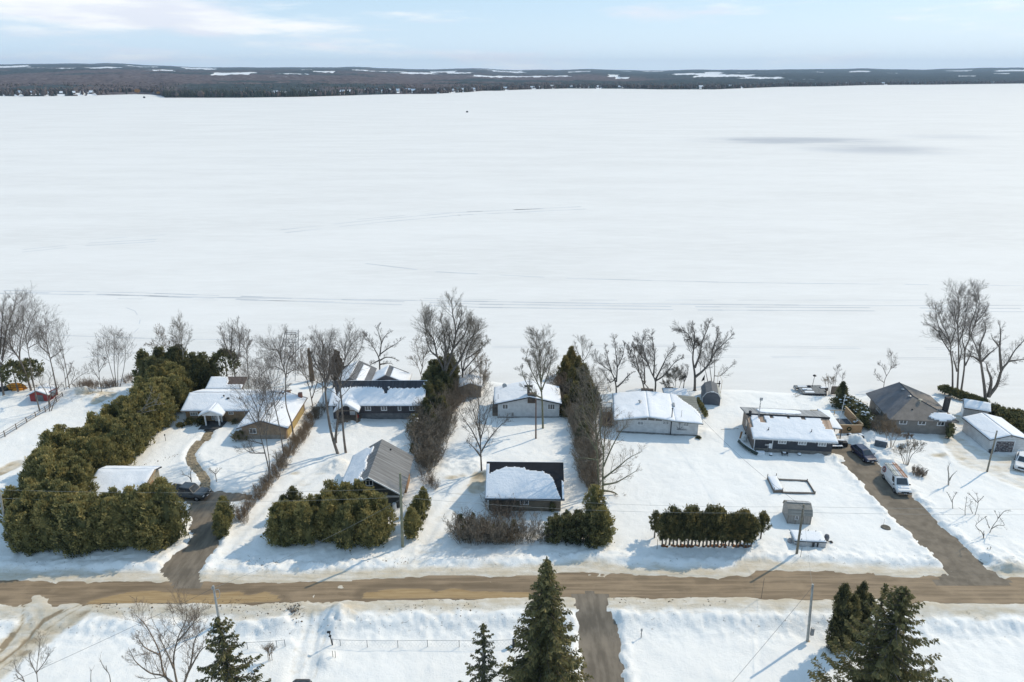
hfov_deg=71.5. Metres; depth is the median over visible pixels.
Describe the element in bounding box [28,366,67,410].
bare tree
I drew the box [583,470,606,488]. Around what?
bare shrub
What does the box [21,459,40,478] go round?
cedar tree
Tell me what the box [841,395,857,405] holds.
cedar bush
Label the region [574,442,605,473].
bare shrub
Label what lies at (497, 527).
bare shrub
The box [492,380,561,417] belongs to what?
white cottage
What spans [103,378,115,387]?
bare shrub
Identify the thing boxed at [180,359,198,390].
cedar tree
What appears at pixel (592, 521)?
cedar tree
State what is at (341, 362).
bare tree
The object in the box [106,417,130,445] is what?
cedar tree
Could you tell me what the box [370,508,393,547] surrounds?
cedar tree
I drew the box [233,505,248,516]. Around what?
bare shrub
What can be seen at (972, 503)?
sumac tree
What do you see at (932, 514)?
power line
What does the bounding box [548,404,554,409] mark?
window
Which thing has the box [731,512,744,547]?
cedar tree
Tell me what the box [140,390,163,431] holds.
cedar tree
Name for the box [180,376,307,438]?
brick bungalow
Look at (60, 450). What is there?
cedar tree
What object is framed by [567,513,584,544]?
cedar tree
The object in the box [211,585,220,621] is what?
utility pole
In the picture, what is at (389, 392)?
dark lakehouse
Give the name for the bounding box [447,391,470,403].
bare shrub
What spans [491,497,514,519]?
bare shrub
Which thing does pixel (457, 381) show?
cedar tree
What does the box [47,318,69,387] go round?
bare tree
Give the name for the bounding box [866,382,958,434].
hipped house
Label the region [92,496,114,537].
cedar tree
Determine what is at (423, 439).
bare shrub
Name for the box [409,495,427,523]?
cedar tree
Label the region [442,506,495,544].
bare shrub
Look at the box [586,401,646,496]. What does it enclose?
bare tree
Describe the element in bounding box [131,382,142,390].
cedar tree
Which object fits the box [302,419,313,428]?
bare shrub
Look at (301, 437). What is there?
bare shrub
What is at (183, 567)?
driveway
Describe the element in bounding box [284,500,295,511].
cedar tree
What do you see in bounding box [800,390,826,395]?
dock section
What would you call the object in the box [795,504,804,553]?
utility pole
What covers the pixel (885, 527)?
tractor tyre
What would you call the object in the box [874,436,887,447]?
storage bin
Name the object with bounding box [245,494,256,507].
bare shrub
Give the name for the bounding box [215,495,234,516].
cedar tree
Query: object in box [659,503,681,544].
cedar tree
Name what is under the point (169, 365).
cedar tree
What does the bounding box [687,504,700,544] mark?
cedar tree
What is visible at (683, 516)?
cedar tree
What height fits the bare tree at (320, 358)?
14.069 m
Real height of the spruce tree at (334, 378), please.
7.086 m
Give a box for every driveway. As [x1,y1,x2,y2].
[160,489,250,587]
[571,591,624,681]
[832,444,1012,585]
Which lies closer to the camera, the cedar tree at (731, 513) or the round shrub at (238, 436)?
the cedar tree at (731, 513)
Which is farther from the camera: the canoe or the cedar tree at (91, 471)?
the canoe
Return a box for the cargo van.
[881,462,911,494]
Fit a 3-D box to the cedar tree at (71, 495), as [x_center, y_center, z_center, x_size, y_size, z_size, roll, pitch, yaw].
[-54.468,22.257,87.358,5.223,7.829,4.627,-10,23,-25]
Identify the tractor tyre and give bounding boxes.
[881,519,890,529]
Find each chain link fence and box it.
[228,640,284,648]
[332,639,511,646]
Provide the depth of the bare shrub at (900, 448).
105.10 m
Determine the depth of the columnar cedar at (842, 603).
71.56 m
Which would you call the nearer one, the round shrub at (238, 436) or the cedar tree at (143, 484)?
the cedar tree at (143, 484)
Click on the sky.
(642, 35)
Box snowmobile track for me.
[0,206,1023,359]
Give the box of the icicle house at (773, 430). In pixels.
[740,407,837,454]
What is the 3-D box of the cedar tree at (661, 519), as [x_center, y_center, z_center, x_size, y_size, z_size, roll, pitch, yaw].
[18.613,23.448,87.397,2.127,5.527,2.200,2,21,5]
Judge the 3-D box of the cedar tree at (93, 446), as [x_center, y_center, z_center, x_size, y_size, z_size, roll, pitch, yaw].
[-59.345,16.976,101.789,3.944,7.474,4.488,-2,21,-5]
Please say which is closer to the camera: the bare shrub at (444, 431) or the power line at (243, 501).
the power line at (243, 501)
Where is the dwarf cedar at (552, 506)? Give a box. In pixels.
[549,501,555,511]
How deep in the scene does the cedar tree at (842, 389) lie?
123.84 m
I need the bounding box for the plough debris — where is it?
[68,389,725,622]
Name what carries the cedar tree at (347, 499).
on the snow ground
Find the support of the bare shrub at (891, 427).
on the snow ground
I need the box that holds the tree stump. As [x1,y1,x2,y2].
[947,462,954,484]
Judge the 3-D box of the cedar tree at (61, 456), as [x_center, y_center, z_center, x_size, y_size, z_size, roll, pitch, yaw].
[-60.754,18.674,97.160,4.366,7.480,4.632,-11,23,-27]
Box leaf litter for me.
[661,544,749,547]
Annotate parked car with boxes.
[850,444,877,462]
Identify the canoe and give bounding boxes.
[737,439,757,454]
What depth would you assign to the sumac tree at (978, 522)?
88.22 m
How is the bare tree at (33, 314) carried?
on the snow ground
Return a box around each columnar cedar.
[824,583,853,653]
[840,593,863,650]
[854,581,871,641]
[856,593,876,642]
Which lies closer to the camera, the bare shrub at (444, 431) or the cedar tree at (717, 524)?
the cedar tree at (717, 524)
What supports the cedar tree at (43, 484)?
on the snow ground
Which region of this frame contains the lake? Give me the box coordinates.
[0,84,1023,409]
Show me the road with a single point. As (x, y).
(782, 584)
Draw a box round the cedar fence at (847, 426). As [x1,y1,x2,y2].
[816,406,862,432]
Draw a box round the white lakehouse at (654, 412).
[601,388,702,435]
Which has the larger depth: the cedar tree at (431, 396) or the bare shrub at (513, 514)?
the cedar tree at (431, 396)
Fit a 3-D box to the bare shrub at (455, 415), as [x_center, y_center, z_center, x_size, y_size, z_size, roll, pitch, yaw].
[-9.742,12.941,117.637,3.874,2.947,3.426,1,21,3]
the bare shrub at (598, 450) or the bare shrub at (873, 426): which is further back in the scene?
the bare shrub at (873, 426)
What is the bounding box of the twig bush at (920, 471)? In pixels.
[912,464,928,476]
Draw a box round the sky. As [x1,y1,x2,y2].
[0,0,1023,70]
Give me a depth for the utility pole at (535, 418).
112.43 m
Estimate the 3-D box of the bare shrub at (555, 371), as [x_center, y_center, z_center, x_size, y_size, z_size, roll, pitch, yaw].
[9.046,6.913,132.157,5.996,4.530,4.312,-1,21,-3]
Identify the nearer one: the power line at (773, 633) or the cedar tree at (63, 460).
the power line at (773, 633)
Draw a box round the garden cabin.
[961,399,990,416]
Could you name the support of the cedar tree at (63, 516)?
on the snow ground
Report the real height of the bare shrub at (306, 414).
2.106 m
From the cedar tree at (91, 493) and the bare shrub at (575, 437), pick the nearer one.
the cedar tree at (91, 493)
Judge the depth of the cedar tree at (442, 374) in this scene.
127.22 m
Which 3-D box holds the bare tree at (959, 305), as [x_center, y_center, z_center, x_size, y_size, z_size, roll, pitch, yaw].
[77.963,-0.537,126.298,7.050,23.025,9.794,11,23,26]
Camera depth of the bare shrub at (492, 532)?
88.03 m
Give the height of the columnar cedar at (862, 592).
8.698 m
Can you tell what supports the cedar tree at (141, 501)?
on the snow ground
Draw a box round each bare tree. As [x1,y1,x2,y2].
[0,282,49,410]
[0,288,28,395]
[0,301,33,390]
[3,655,24,681]
[22,631,55,681]
[28,306,64,394]
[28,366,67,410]
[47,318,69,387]
[54,353,73,385]
[89,338,107,391]
[94,325,136,386]
[117,386,164,412]
[121,581,213,681]
[139,323,169,349]
[165,310,194,353]
[165,332,186,350]
[216,315,250,376]
[221,349,284,480]
[224,324,257,374]
[240,361,286,479]
[243,343,293,455]
[246,324,312,433]
[282,348,330,405]
[291,324,342,453]
[307,334,336,403]
[315,318,372,452]
[361,322,401,369]
[404,334,432,377]
[454,374,511,470]
[459,364,487,421]
[470,347,490,377]
[514,324,558,428]
[563,362,617,488]
[571,335,593,360]
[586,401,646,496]
[589,334,633,392]
[625,334,651,387]
[631,328,683,391]
[669,317,734,390]
[673,363,688,387]
[697,341,736,381]
[874,348,899,386]
[921,294,973,386]
[937,279,978,387]
[957,278,994,389]
[963,318,1023,398]
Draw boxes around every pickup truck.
[171,482,211,501]
[1013,449,1023,470]
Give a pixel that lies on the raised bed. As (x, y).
(774, 480)
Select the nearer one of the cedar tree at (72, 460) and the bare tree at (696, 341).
the cedar tree at (72, 460)
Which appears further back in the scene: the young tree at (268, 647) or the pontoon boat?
the pontoon boat
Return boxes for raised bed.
[767,473,782,492]
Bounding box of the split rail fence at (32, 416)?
[0,392,62,437]
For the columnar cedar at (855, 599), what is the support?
on the snow ground
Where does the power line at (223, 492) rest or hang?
attached to the utility pole at (401, 515)
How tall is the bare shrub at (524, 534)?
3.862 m
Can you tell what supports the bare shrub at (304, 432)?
on the snow ground
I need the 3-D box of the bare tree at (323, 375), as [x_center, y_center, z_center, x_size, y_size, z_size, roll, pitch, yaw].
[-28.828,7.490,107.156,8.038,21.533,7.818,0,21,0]
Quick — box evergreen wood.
[6,79,1016,96]
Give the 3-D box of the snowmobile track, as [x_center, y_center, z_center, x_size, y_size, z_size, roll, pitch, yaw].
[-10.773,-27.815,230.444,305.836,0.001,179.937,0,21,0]
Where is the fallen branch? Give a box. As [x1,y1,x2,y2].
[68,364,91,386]
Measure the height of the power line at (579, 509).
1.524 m
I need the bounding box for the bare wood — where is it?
[0,78,1023,96]
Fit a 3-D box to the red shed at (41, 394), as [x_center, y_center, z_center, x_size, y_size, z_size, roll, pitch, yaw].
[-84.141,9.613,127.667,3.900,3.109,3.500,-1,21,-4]
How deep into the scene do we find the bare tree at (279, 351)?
107.24 m
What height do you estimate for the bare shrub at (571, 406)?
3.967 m
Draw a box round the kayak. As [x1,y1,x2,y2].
[6,383,27,389]
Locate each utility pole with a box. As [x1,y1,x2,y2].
[0,490,8,541]
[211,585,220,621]
[399,473,406,547]
[535,399,536,438]
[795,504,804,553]
[806,584,814,641]
[986,430,997,471]
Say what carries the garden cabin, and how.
on the snow ground
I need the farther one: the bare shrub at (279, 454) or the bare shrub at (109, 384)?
the bare shrub at (109, 384)
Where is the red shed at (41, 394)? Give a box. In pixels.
[26,383,57,401]
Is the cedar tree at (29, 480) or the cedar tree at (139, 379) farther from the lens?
the cedar tree at (139, 379)
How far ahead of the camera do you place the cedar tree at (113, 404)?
111.52 m
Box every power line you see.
[7,497,394,501]
[12,589,210,681]
[21,489,376,492]
[217,503,393,586]
[404,497,801,512]
[409,489,713,506]
[734,590,809,679]
[804,512,960,514]
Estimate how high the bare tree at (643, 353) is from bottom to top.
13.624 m
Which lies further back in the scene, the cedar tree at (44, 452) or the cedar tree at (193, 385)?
the cedar tree at (193, 385)
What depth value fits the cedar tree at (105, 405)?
111.34 m
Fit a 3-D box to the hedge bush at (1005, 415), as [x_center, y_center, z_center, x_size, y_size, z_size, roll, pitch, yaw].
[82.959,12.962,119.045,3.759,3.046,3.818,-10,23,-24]
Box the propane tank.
[742,432,747,441]
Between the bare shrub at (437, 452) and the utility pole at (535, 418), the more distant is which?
the utility pole at (535, 418)
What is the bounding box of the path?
[185,432,213,488]
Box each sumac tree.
[958,490,983,514]
[975,514,986,537]
[985,510,1009,532]
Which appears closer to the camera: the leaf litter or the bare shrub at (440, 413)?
the leaf litter
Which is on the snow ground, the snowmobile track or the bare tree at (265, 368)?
the bare tree at (265, 368)
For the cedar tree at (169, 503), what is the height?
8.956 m
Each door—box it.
[35,395,43,401]
[994,441,1014,451]
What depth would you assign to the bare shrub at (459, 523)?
88.86 m
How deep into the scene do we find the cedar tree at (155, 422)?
113.69 m
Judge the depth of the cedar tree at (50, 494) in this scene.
86.54 m
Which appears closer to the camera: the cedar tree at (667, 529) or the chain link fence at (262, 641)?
the chain link fence at (262, 641)
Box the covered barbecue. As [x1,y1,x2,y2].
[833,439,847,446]
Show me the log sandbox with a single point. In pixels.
(813, 492)
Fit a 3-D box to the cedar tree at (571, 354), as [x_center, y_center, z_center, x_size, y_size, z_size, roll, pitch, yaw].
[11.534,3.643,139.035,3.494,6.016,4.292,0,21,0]
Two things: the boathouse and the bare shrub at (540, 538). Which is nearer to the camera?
the bare shrub at (540, 538)
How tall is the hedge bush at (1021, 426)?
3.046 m
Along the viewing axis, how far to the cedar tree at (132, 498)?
85.32 m
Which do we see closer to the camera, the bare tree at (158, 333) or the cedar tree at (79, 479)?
the cedar tree at (79, 479)
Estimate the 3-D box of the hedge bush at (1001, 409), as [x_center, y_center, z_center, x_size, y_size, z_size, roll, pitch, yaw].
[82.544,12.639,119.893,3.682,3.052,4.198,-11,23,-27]
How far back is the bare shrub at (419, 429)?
110.77 m
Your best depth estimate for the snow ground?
85.60 m
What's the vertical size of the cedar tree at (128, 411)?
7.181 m
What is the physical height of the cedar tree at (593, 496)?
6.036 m
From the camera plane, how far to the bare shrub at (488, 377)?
133.63 m
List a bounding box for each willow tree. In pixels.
[409,287,485,375]
[450,311,491,377]
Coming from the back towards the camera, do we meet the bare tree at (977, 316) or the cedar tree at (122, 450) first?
the bare tree at (977, 316)
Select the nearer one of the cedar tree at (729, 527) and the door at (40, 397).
the cedar tree at (729, 527)
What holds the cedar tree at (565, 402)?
on the snow ground
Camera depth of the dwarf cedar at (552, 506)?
94.50 m
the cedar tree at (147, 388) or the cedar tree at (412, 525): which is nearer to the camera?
the cedar tree at (412, 525)
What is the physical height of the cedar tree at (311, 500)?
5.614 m
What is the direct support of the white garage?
on the snow ground
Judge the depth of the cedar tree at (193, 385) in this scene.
127.83 m
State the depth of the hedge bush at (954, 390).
128.61 m
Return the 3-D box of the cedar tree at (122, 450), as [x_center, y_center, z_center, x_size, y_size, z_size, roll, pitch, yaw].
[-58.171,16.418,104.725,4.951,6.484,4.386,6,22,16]
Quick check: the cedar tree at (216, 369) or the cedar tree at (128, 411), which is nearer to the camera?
the cedar tree at (128, 411)
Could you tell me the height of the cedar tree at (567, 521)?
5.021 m
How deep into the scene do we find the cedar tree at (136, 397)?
112.55 m
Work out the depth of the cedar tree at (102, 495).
88.04 m
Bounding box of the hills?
[0,63,1023,97]
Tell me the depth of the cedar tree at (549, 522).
88.01 m
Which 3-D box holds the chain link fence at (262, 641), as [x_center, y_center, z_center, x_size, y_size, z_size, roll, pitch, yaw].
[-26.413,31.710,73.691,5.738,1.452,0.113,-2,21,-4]
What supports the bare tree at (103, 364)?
on the snow ground
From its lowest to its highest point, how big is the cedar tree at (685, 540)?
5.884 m
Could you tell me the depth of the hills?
3825.16 m
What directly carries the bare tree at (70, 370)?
on the snow ground
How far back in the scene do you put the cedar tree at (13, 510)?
85.31 m
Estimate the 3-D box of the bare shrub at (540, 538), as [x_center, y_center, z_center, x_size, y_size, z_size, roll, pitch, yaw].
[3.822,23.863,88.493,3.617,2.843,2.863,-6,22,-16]
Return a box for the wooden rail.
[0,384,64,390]
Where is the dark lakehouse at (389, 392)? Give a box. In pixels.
[328,360,426,424]
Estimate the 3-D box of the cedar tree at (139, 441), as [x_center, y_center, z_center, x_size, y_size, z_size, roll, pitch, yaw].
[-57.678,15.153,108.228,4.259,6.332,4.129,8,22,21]
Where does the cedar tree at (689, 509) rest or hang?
on the snow ground
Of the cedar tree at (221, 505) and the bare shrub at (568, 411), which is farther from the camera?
the bare shrub at (568, 411)
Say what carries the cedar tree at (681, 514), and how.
on the snow ground
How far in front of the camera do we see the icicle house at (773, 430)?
109.90 m
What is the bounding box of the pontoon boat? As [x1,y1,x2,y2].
[787,529,832,547]
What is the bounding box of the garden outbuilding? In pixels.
[458,372,482,397]
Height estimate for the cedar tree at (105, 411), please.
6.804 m
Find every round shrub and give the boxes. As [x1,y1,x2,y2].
[175,422,184,428]
[183,417,195,425]
[194,416,206,426]
[230,418,239,424]
[231,429,247,440]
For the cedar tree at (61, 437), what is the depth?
100.99 m
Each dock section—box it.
[793,385,821,389]
[798,388,825,392]
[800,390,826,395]
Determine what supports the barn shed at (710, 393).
on the snow ground
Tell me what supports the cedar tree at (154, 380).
on the snow ground
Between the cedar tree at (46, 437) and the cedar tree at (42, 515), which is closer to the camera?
the cedar tree at (42, 515)
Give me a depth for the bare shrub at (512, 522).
89.06 m
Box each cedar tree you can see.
[0,359,33,391]
[0,485,19,528]
[0,502,27,552]
[8,511,42,556]
[13,357,44,383]
[14,487,39,512]
[16,470,26,490]
[18,476,38,492]
[21,453,37,471]
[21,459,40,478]
[25,508,49,550]
[26,482,38,491]
[28,499,60,551]
[32,489,50,506]
[33,429,57,448]
[33,453,57,478]
[35,446,56,458]
[35,449,54,463]
[35,461,55,482]
[35,477,56,491]
[36,445,57,456]
[43,492,73,546]
[45,491,61,510]
[46,479,73,497]
[47,496,71,552]
[49,494,71,547]
[50,503,91,558]
[51,423,69,432]
[52,430,69,447]
[52,462,73,488]
[55,445,71,457]
[55,458,70,469]
[56,453,68,460]
[56,481,80,494]
[62,499,98,555]
[63,438,79,452]
[64,431,78,437]
[67,427,79,435]
[67,450,93,468]
[67,455,97,481]
[67,456,96,481]
[67,463,99,493]
[70,492,97,545]
[74,435,87,452]
[75,426,83,436]
[77,448,100,472]
[78,425,95,439]
[78,439,89,450]
[82,410,100,427]
[84,501,115,550]
[86,436,110,467]
[87,491,99,499]
[91,496,127,550]
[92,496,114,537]
[93,417,110,434]
[93,437,112,466]
[96,436,127,466]
[98,492,107,497]
[98,495,128,551]
[99,403,115,415]
[99,407,117,416]
[104,485,118,496]
[105,432,135,465]
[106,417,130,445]
[108,398,120,417]
[109,423,137,465]
[112,491,129,538]
[113,395,142,417]
[115,484,142,530]
[115,488,146,549]
[118,413,145,436]
[121,406,135,415]
[124,491,152,546]
[125,420,147,455]
[126,385,143,402]
[129,497,158,549]
[130,348,149,382]
[130,393,147,414]
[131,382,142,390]
[132,412,156,447]
[133,376,147,384]
[135,498,170,553]
[136,482,151,489]
[138,355,150,378]
[139,484,153,499]
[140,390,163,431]
[142,385,155,395]
[143,354,160,379]
[143,405,165,435]
[145,364,159,380]
[146,371,158,382]
[148,377,172,401]
[148,382,169,405]
[149,476,187,522]
[150,345,165,359]
[150,496,177,535]
[151,392,179,427]
[151,483,191,545]
[156,358,165,367]
[157,376,182,414]
[158,366,169,377]
[159,383,179,417]
[164,361,187,386]
[166,346,186,365]
[169,368,188,390]
[169,375,190,413]
[173,344,187,361]
[173,365,195,391]
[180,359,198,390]
[180,366,197,389]
[184,351,213,390]
[197,352,219,387]
[208,348,240,376]
[208,360,220,376]
[211,500,234,528]
[211,511,229,539]
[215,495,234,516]
[260,512,285,546]
[266,499,286,530]
[271,510,297,546]
[278,493,287,501]
[281,499,289,509]
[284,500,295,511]
[286,485,305,504]
[288,507,303,542]
[294,498,316,545]
[306,493,316,506]
[310,504,319,539]
[313,493,321,506]
[314,507,332,542]
[315,498,337,542]
[317,491,335,508]
[320,479,338,496]
[320,487,334,502]
[328,495,341,504]
[331,503,358,554]
[332,503,344,542]
[335,481,355,497]
[340,492,351,504]
[344,497,357,539]
[344,500,361,530]
[348,492,360,500]
[351,478,367,495]
[353,494,373,538]
[355,507,379,548]
[362,488,371,497]
[368,496,379,509]
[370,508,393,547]
[371,491,398,531]
[403,506,423,539]
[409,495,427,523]
[417,485,431,510]
[419,397,429,414]
[421,372,433,379]
[422,381,434,398]
[423,359,438,372]
[423,404,434,416]
[427,365,440,379]
[428,393,440,409]
[431,375,443,387]
[434,378,448,395]
[436,361,451,379]
[438,395,449,413]
[439,357,457,384]
[439,371,451,386]
[443,373,454,395]
[450,367,458,382]
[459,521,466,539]
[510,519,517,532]
[541,516,556,542]
[548,515,562,544]
[553,514,570,545]
[556,354,570,378]
[559,394,570,418]
[560,512,577,543]
[565,345,576,367]
[565,366,581,390]
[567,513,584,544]
[568,380,584,405]
[573,355,583,371]
[573,508,582,531]
[574,512,592,547]
[575,420,591,440]
[577,362,594,386]
[580,511,599,548]
[581,375,593,400]
[581,484,608,512]
[584,391,598,414]
[584,404,596,426]
[585,504,597,535]
[588,512,610,546]
[589,505,617,547]
[592,386,601,408]
[648,509,660,537]
[655,512,670,544]
[658,514,671,544]
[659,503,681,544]
[668,511,685,545]
[674,509,686,545]
[675,514,689,545]
[679,512,694,546]
[681,503,701,545]
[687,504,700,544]
[692,512,704,545]
[694,511,708,545]
[698,512,711,545]
[704,503,718,545]
[707,509,720,546]
[709,503,727,546]
[709,508,731,545]
[718,514,730,546]
[721,513,733,546]
[726,511,739,545]
[730,512,745,545]
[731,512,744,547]
[735,513,756,547]
[736,507,750,546]
[743,512,760,547]
[748,518,761,546]
[755,510,771,538]
[829,381,848,407]
[945,422,956,438]
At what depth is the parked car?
107.86 m
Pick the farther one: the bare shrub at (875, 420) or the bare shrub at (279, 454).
the bare shrub at (875, 420)
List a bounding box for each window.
[190,412,197,415]
[365,406,370,410]
[365,480,372,485]
[381,406,386,410]
[502,404,507,408]
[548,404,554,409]
[937,422,944,425]
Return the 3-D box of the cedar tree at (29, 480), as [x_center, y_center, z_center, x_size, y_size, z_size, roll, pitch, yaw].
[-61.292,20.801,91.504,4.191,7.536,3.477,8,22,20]
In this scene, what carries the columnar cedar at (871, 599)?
on the snow ground
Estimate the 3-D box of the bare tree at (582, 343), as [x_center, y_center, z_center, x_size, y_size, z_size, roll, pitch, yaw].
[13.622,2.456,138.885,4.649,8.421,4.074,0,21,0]
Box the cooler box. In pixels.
[756,450,764,454]
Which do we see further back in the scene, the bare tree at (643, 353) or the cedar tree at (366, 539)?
the bare tree at (643, 353)
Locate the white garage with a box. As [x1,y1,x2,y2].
[962,413,1023,453]
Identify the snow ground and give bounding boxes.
[0,381,1023,681]
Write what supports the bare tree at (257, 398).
on the snow ground
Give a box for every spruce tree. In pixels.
[195,616,270,681]
[329,351,344,380]
[405,413,418,435]
[457,622,502,681]
[498,556,593,681]
[807,585,952,681]
[849,583,888,681]
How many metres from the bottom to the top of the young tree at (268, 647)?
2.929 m
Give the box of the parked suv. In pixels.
[293,679,311,681]
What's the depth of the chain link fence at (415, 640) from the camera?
73.65 m
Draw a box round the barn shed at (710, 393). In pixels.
[701,381,720,405]
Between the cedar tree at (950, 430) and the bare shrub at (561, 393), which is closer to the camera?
the cedar tree at (950, 430)
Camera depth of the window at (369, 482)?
94.34 m
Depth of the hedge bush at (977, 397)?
125.49 m
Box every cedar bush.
[836,394,851,408]
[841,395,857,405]
[843,399,862,408]
[848,401,869,414]
[852,410,874,428]
[853,406,873,416]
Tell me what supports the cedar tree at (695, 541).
on the snow ground
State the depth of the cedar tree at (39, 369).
132.27 m
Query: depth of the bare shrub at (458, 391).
125.52 m
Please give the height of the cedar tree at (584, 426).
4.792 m
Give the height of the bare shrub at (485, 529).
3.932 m
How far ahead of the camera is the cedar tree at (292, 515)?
87.34 m
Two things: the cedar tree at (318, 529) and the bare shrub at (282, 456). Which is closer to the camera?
the cedar tree at (318, 529)
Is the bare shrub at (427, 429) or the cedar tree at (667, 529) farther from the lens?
the bare shrub at (427, 429)
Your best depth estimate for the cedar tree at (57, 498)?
85.69 m
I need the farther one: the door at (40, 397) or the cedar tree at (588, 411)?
the door at (40, 397)
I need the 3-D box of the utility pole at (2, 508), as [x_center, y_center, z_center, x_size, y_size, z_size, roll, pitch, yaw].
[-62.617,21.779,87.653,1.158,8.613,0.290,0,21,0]
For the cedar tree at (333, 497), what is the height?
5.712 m
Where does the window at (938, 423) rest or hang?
in the hipped house at (909, 409)
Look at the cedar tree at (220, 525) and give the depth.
88.89 m
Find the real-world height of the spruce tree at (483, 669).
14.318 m
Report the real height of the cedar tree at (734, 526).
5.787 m
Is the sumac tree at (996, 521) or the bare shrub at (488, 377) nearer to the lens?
the sumac tree at (996, 521)
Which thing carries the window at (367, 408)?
in the dark lakehouse at (389, 392)
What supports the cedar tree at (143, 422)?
on the snow ground
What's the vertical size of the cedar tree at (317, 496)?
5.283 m
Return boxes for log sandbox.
[777,477,815,493]
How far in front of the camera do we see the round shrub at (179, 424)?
117.30 m
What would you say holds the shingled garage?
on the snow ground
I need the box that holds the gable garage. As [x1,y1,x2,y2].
[342,439,413,509]
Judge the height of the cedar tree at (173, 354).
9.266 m
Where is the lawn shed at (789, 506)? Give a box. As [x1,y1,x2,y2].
[782,500,812,524]
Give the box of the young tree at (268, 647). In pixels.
[260,641,276,659]
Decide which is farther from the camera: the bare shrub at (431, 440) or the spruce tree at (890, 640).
the bare shrub at (431, 440)
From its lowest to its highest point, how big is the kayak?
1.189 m
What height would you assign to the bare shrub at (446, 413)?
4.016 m
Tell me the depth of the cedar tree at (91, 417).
106.91 m
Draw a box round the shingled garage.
[485,461,564,510]
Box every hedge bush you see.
[937,384,949,393]
[942,385,958,395]
[948,387,959,397]
[954,389,966,399]
[960,391,971,398]
[965,394,976,399]
[971,395,983,400]
[977,397,992,403]
[988,401,1004,414]
[989,406,1013,420]
[995,409,1014,418]
[1004,411,1023,425]
[1007,407,1023,413]
[1009,413,1023,428]
[1015,419,1023,432]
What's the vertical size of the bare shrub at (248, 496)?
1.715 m
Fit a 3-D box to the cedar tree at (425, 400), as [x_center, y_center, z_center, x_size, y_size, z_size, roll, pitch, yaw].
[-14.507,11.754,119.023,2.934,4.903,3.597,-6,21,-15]
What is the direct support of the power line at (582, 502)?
attached to the utility pole at (401, 515)
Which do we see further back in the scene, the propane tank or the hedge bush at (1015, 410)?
the hedge bush at (1015, 410)
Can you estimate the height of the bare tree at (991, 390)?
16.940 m
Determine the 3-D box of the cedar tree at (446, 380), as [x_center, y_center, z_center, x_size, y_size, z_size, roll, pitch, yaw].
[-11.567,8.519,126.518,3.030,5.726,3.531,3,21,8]
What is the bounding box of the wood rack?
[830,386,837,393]
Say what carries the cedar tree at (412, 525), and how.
on the snow ground
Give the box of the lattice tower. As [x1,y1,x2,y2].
[276,329,298,380]
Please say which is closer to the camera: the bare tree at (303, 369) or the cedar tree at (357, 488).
the cedar tree at (357, 488)
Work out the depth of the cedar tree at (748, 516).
86.06 m
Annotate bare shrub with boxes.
[73,376,91,386]
[86,378,99,389]
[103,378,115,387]
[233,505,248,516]
[234,502,250,518]
[234,509,248,523]
[239,497,253,510]
[241,490,256,500]
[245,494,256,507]
[250,476,267,490]
[251,479,269,497]
[252,488,263,498]
[257,477,273,488]
[259,473,274,485]
[270,459,285,472]
[270,469,280,480]
[272,447,291,458]
[274,455,292,467]
[275,455,288,461]
[283,437,297,449]
[283,441,299,455]
[288,434,302,447]
[291,430,305,444]
[292,429,306,440]
[296,426,311,436]
[297,427,310,437]
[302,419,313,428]
[303,406,317,418]
[307,412,319,419]
[313,401,325,412]
[402,413,439,448]
[404,430,448,464]
[405,409,442,430]
[407,420,435,444]
[409,407,446,431]
[410,444,439,467]
[411,417,446,440]
[411,431,439,457]
[411,446,432,466]
[412,397,450,420]
[413,393,446,416]
[413,432,444,448]
[414,458,435,476]
[416,433,441,450]
[417,432,441,448]
[417,448,438,470]
[418,471,434,486]
[422,416,448,435]
[423,439,447,462]
[425,472,436,481]
[428,417,457,443]
[429,477,440,489]
[431,401,455,420]
[432,404,455,425]
[432,420,451,442]
[435,410,457,430]
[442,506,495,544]
[443,506,482,543]
[444,411,460,424]
[446,389,464,406]
[447,378,471,400]
[447,389,466,403]
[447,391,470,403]
[447,508,478,542]
[450,376,464,394]
[450,378,473,399]
[460,515,488,543]
[472,509,499,543]
[476,513,509,542]
[477,371,491,382]
[478,512,507,544]
[479,512,512,544]
[481,496,499,513]
[481,514,509,542]
[490,493,518,518]
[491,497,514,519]
[493,523,519,543]
[496,533,514,543]
[503,498,531,519]
[505,520,525,543]
[510,508,539,543]
[518,511,546,542]
[529,522,553,542]
[544,366,567,384]
[546,379,570,393]
[549,372,568,387]
[552,383,573,407]
[562,404,575,417]
[562,409,591,429]
[563,398,584,415]
[565,406,591,428]
[566,418,590,437]
[569,434,598,458]
[570,427,593,446]
[572,404,598,427]
[572,432,595,451]
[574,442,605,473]
[575,461,596,473]
[576,462,596,481]
[577,440,608,458]
[577,465,600,483]
[579,463,605,486]
[580,458,601,471]
[582,437,607,462]
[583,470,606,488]
[659,367,686,387]
[822,375,836,395]
[868,413,886,434]
[869,420,891,432]
[875,417,903,447]
[892,438,926,465]
[902,433,912,440]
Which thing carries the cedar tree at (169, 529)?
on the snow ground
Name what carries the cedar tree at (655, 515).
on the snow ground
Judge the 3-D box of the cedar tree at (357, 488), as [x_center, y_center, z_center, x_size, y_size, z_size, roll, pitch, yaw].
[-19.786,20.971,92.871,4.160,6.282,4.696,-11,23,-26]
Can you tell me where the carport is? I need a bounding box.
[817,409,842,438]
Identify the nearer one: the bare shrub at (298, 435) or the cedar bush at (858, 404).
the bare shrub at (298, 435)
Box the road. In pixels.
[0,570,1023,606]
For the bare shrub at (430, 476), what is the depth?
101.93 m
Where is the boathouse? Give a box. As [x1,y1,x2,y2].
[662,388,688,395]
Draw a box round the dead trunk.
[307,348,314,379]

